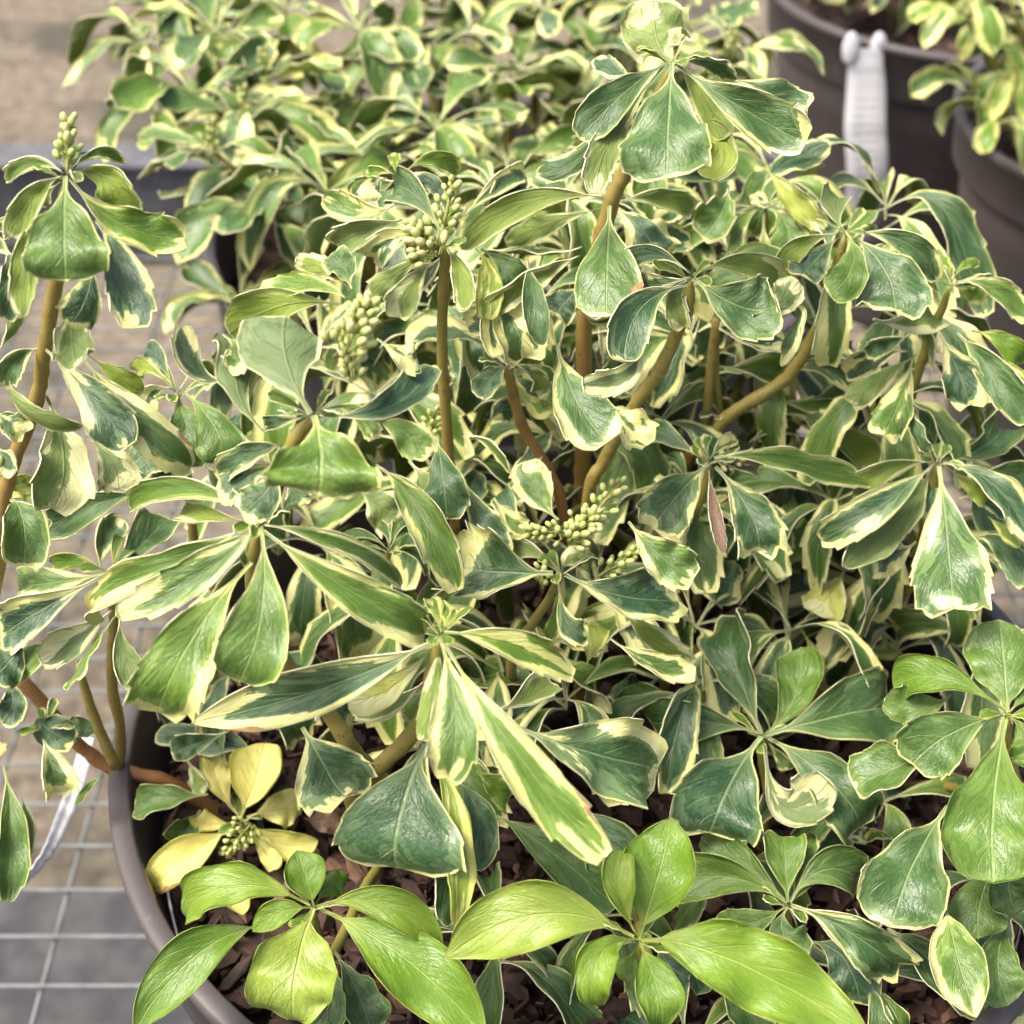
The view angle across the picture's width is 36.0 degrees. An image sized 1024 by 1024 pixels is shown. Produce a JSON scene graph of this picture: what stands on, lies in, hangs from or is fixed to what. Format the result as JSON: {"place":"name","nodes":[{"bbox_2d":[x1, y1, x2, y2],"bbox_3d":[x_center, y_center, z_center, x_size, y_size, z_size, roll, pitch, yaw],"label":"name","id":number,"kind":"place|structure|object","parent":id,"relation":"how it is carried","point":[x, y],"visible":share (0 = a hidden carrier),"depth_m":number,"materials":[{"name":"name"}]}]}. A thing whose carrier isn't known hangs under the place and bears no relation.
{"place":"outdoors","nodes":[
{"label":"outdoors","id":0,"kind":"place"},
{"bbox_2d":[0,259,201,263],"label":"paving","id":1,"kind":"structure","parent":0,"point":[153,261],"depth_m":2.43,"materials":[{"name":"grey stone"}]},
{"bbox_2d":[0,892,1020,1023],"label":"paving","id":2,"kind":"structure","parent":0,"point":[98,961],"depth_m":1.39,"materials":[{"name":"grey tile"}]},
{"bbox_2d":[0,144,1023,1023],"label":"nursery bench","id":3,"kind":"object","parent":2,"relation":"on","point":[148,186],"depth_m":1.14,"materials":[{"name":"grey metal"}]},
{"bbox_2d":[202,96,827,511],"bbox_3d":[0.003,-0.045,0.828,0.300,0.237,0.300,0,38,0],"label":"plant pot","id":4,"kind":"object","parent":3,"relation":"on","point":[220,254],"visible":0.07,"depth_m":0.74,"materials":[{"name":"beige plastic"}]},
{"bbox_2d":[235,150,785,386],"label":"bark mulch","id":5,"kind":"object","parent":4,"relation":"in","point":[312,324],"visible":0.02,"depth_m":0.76,"materials":[{"name":"brown wood"}]},
{"bbox_2d":[62,0,823,334],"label":"pachysandra plant","id":6,"kind":"object","parent":5,"relation":"on","point":[296,142],"visible":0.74,"depth_m":0.71,"materials":[{"name":"green plant"}]},
{"bbox_2d":[108,444,1023,1023],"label":"plant pot","id":7,"kind":"object","parent":3,"relation":"on","point":[136,844],"visible":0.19,"depth_m":0.47,"materials":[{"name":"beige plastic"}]},
{"bbox_2d":[22,737,93,887],"bbox_3d":[-0.147,0.100,0.505,0.039,0.053,0.010,-24,44,-27],"label":"label strap","id":8,"kind":"object","parent":7,"relation":"hanging from","point":[65,812],"visible":0.57,"depth_m":0.50,"materials":[{"name":"white plastic"}]},
{"bbox_2d":[159,507,1023,1023],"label":"bark mulch","id":9,"kind":"object","parent":7,"relation":"in","point":[905,993],"visible":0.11,"depth_m":0.48,"materials":[{"name":"brown wood"}]},
{"bbox_2d":[0,0,1023,1023],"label":"pachysandra plant","id":10,"kind":"object","parent":9,"relation":"on","point":[852,480],"visible":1,"depth_m":0.43,"materials":[{"name":"green plant"}]},
{"bbox_2d":[767,0,982,339],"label":"plant pot","id":11,"kind":"object","parent":3,"relation":"on","point":[919,144],"visible":0.31,"depth_m":1.02,"materials":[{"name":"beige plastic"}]},
{"bbox_2d":[842,32,887,240],"bbox_3d":[0.224,-0.237,1.006,0.041,0.135,0.022,12,40,15],"label":"label strap","id":12,"kind":"object","parent":11,"relation":"hanging from","point":[865,118],"visible":0.8,"depth_m":0.99,"materials":[{"name":"white plastic"}]},
{"bbox_2d":[790,0,1023,56],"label":"soil","id":13,"kind":"structure","parent":11,"relation":"in","point":[839,17],"depth_m":1.06,"materials":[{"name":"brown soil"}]},
{"bbox_2d":[824,0,1023,36],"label":"pachysandra plant","id":14,"kind":"object","parent":13,"relation":"on","point":[848,5],"visible":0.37,"depth_m":1.03,"materials":[{"name":"green plant"}]},
{"bbox_2d":[946,60,1023,526],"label":"plant pot","id":15,"kind":"object","parent":3,"relation":"on","point":[991,189],"visible":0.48,"depth_m":0.85,"materials":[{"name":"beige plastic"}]},
{"bbox_2d":[970,109,1019,162],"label":"soil","id":16,"kind":"structure","parent":15,"relation":"in","point":[1000,146],"depth_m":0.87,"materials":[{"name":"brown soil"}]},
{"bbox_2d":[904,0,1023,171],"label":"pachysandra plant","id":17,"kind":"object","parent":16,"relation":"on","point":[991,36],"visible":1,"depth_m":0.80,"materials":[{"name":"green plant"}]},
{"bbox_2d":[0,0,1023,887],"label":"ground","id":18,"kind":"structure","parent":0,"point":[36,98],"depth_m":2.27,"materials":[{"name":"grey stone"}]}
]}

